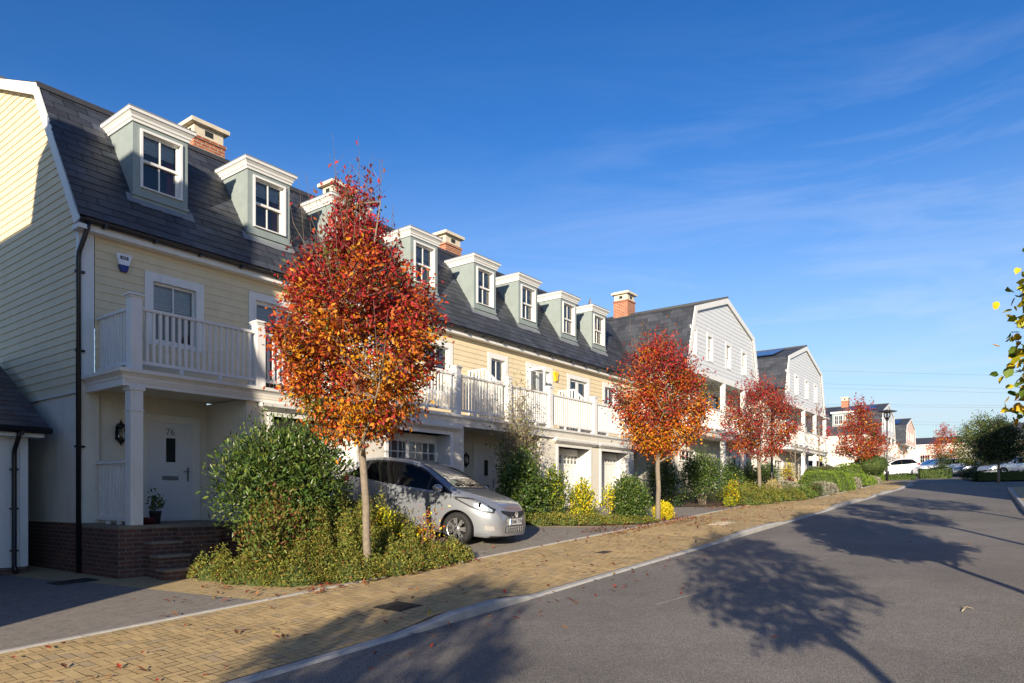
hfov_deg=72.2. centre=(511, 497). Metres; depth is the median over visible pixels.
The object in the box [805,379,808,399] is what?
window
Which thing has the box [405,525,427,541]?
yellow shrub
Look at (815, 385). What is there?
window
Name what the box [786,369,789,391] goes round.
window
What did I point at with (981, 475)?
box hedge
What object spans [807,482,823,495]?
evergreen shrub
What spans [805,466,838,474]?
dark hedge
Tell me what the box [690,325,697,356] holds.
window
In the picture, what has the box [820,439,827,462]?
columnar shrub
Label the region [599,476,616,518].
yellow sapling
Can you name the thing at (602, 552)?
inspection cover
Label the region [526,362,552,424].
window
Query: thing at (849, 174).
sky
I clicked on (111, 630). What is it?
edging strip
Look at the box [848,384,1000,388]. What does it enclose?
power line
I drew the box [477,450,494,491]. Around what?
front door
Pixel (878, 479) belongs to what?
grey mound
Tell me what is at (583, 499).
yellow shrub
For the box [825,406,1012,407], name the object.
power line
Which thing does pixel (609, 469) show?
garage door
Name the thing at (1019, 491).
pavement
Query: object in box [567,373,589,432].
window
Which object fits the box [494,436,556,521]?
evergreen shrub
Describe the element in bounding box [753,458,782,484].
evergreen shrub
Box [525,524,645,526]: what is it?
path
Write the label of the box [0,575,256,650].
driveway
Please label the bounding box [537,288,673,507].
terrace house
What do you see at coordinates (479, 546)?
driveway
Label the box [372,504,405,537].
yellow shrub
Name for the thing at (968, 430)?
green tree
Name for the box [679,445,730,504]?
evergreen shrub
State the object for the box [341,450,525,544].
parked car
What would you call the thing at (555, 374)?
alarm box
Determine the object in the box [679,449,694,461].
window
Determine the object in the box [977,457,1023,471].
parked car
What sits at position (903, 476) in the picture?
box hedge
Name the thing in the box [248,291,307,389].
window
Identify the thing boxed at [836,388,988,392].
power line
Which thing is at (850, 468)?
dome hedge
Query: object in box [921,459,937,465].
parked car
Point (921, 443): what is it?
long house
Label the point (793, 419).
window
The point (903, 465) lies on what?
parked car
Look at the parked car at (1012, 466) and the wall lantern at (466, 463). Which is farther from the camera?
the parked car at (1012, 466)
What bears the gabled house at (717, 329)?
on the ground
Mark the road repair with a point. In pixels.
(735, 582)
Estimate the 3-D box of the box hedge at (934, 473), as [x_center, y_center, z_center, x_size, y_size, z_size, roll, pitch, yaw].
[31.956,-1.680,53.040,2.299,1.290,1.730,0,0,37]
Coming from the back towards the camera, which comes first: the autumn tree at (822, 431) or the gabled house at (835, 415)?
the gabled house at (835, 415)
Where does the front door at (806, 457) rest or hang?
in the gabled house at (797, 368)
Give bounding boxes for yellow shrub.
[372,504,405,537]
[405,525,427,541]
[565,475,599,516]
[722,495,736,506]
[723,474,739,502]
[779,458,799,482]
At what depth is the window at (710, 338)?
31.09 m
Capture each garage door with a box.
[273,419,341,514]
[389,432,436,461]
[559,448,577,507]
[602,453,616,501]
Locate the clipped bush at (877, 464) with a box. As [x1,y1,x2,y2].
[854,455,888,475]
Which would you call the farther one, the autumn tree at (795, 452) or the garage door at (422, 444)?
the autumn tree at (795, 452)
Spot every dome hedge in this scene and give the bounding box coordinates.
[798,469,856,491]
[834,462,884,480]
[851,473,876,485]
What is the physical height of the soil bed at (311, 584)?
0.691 m
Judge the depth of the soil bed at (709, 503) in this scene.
26.95 m
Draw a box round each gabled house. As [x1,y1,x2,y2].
[507,290,764,496]
[738,345,828,482]
[808,397,896,466]
[885,418,916,461]
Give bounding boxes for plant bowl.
[143,517,156,523]
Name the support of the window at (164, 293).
in the terrace house at (190, 219)
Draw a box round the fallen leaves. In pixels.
[2,489,968,682]
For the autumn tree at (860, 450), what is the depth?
43.02 m
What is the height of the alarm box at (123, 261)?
0.330 m
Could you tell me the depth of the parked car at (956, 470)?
54.77 m
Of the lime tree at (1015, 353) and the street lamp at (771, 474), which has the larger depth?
the street lamp at (771, 474)
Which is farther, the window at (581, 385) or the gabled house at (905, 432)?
the gabled house at (905, 432)
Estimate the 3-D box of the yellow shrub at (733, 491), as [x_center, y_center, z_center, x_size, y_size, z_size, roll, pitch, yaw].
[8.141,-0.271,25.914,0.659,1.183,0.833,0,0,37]
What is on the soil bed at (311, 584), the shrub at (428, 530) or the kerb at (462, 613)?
the shrub at (428, 530)
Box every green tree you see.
[945,410,1021,468]
[963,409,1023,482]
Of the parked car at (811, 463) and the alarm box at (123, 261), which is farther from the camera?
the parked car at (811, 463)
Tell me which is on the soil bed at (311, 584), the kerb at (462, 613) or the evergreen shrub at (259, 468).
the evergreen shrub at (259, 468)
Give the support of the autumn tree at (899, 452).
on the car park
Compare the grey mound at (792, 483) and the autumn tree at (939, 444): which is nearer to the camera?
the grey mound at (792, 483)
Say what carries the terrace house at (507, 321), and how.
on the ground
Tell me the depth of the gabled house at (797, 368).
42.97 m
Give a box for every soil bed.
[193,545,470,584]
[526,513,674,525]
[647,481,865,506]
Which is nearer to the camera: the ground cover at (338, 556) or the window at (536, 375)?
the ground cover at (338, 556)
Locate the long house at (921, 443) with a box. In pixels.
[907,436,969,463]
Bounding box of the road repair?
[656,558,824,604]
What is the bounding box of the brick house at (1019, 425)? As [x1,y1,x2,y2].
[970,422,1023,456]
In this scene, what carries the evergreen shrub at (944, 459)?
on the car park
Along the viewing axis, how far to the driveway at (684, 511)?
23.49 m
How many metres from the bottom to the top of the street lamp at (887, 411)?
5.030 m
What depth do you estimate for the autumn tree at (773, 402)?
27.54 m
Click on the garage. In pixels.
(22, 421)
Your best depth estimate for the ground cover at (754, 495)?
26.61 m
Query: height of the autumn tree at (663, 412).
5.958 m
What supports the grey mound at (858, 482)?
on the soil bed at (709, 503)
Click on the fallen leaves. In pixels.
(236, 631)
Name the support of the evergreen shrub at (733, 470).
on the soil bed at (709, 503)
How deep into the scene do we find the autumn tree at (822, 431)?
40.42 m
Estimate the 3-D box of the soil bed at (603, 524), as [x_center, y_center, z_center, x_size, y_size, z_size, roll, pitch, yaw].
[1.939,0.632,19.920,3.620,0.259,5.650,0,0,37]
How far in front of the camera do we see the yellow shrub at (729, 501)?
24.97 m
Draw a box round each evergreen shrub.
[195,402,360,544]
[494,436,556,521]
[534,463,572,518]
[604,468,652,518]
[642,452,688,505]
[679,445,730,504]
[717,458,750,491]
[739,458,762,487]
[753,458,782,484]
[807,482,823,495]
[934,450,953,468]
[955,467,976,480]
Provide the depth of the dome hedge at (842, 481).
32.36 m
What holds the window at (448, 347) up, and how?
in the terrace house at (439, 434)
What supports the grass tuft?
on the soil bed at (709, 503)
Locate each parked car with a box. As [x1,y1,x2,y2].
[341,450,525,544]
[809,460,837,467]
[883,458,920,475]
[913,458,966,475]
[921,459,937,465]
[953,460,990,475]
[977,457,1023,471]
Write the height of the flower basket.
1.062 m
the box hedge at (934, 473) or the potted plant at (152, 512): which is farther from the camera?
the box hedge at (934, 473)
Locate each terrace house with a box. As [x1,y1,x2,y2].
[0,76,368,580]
[290,178,510,474]
[432,229,598,512]
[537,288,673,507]
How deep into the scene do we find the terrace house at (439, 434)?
18.83 m
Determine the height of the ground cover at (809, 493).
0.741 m
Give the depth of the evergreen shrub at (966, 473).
45.01 m
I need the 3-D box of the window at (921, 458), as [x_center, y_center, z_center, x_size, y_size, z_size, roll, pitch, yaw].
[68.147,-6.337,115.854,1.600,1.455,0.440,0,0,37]
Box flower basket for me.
[820,426,832,439]
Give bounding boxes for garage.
[0,366,52,575]
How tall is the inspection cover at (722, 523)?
0.100 m
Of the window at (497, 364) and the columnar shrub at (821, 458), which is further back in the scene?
the columnar shrub at (821, 458)
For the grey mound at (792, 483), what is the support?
on the soil bed at (709, 503)
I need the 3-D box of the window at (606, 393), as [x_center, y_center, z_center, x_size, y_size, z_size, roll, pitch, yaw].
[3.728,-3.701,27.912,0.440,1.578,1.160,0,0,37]
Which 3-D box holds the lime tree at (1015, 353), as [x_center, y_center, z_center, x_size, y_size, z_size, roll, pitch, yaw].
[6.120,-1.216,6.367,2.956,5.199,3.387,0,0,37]
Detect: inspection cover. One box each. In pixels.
[48,578,98,584]
[373,601,422,611]
[595,551,611,553]
[706,521,735,525]
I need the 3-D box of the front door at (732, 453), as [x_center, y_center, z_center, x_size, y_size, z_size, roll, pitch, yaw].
[11.470,-1.328,36.126,0.096,2.150,1.000,0,0,37]
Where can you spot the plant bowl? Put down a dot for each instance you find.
(149, 520)
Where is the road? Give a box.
[252,478,1023,682]
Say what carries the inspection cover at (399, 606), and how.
on the pavement at (552, 563)
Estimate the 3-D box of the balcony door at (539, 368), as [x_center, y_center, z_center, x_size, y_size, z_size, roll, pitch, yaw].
[0.828,-3.275,23.234,0.650,2.050,0.040,0,0,37]
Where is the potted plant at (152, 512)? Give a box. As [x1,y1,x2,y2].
[146,488,165,523]
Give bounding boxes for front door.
[148,421,191,520]
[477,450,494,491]
[731,450,737,481]
[805,456,807,469]
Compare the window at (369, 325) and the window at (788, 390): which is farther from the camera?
the window at (788, 390)
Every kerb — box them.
[224,481,912,682]
[1008,487,1023,510]
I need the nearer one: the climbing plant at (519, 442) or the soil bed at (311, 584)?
the soil bed at (311, 584)
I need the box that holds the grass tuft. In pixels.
[764,478,782,490]
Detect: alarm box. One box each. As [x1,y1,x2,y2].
[115,252,131,272]
[553,371,558,380]
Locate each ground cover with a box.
[186,475,474,587]
[524,507,661,525]
[716,479,806,505]
[789,484,819,499]
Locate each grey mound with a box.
[776,480,804,490]
[811,481,839,494]
[849,476,862,488]
[874,476,881,483]
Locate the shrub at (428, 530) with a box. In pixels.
[411,506,444,547]
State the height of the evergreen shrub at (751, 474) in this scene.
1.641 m
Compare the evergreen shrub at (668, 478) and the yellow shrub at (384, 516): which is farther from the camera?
the evergreen shrub at (668, 478)
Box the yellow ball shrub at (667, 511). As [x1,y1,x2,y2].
[651,500,674,519]
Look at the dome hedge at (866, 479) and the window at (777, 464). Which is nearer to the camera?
the dome hedge at (866, 479)
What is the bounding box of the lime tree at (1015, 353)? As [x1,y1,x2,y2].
[989,248,1023,428]
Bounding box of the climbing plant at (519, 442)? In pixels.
[482,365,555,493]
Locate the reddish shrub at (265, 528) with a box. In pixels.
[232,478,336,580]
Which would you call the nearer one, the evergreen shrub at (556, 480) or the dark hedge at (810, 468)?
the evergreen shrub at (556, 480)
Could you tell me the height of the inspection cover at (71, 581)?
0.064 m
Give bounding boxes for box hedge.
[882,473,915,479]
[917,467,952,478]
[969,469,1023,480]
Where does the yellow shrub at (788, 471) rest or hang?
on the soil bed at (709, 503)
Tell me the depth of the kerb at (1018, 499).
25.37 m
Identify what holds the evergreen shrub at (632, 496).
on the soil bed at (603, 524)
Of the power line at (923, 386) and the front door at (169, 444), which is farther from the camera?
the power line at (923, 386)
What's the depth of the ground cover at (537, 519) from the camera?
18.90 m
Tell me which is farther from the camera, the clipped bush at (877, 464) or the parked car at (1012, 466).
the parked car at (1012, 466)
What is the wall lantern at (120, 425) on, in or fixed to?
attached to the terrace house at (190, 219)
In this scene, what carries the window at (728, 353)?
in the gabled house at (717, 329)
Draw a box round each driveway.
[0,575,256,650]
[417,525,638,557]
[560,505,744,517]
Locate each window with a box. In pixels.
[144,270,203,352]
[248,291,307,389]
[348,325,395,403]
[421,339,452,394]
[488,352,507,382]
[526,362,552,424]
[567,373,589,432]
[602,382,616,406]
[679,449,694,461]
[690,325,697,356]
[699,389,719,431]
[707,333,713,362]
[725,342,731,370]
[741,349,746,376]
[774,459,782,468]
[785,414,797,445]
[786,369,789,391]
[795,374,798,395]
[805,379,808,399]
[814,383,816,403]
[919,454,929,462]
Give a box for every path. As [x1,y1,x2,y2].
[11,565,341,599]
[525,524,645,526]
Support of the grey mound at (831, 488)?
on the soil bed at (709, 503)
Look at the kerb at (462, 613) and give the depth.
8.99 m
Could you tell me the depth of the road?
8.39 m
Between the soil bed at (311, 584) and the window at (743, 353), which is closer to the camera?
the soil bed at (311, 584)
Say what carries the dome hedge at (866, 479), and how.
on the soil bed at (709, 503)
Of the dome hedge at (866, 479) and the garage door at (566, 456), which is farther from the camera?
the dome hedge at (866, 479)
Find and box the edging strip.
[0,484,876,653]
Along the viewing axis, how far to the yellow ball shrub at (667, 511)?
20.41 m
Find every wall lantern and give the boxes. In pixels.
[115,420,124,444]
[464,452,468,466]
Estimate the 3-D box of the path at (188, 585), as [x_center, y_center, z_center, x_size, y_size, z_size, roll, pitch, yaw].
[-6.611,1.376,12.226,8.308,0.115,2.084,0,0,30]
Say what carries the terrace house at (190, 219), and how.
on the ground
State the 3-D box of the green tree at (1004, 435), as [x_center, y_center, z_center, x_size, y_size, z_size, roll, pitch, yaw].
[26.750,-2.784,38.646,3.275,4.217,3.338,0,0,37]
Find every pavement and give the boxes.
[0,481,909,682]
[1012,487,1023,500]
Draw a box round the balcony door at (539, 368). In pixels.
[529,366,544,426]
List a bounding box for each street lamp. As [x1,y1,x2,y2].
[761,387,784,479]
[878,409,896,480]
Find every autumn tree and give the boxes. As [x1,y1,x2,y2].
[257,134,454,565]
[601,315,722,521]
[714,368,808,488]
[788,414,806,481]
[805,401,832,467]
[827,392,894,468]
[864,436,911,459]
[922,422,968,458]
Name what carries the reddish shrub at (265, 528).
on the soil bed at (311, 584)
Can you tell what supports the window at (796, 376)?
in the gabled house at (797, 368)
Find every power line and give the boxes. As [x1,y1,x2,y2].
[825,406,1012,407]
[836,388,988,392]
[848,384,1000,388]
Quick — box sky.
[0,0,1023,454]
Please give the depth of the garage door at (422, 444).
17.92 m
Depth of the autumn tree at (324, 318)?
11.01 m
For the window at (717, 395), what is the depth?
34.55 m
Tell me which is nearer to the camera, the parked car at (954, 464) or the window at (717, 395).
the window at (717, 395)

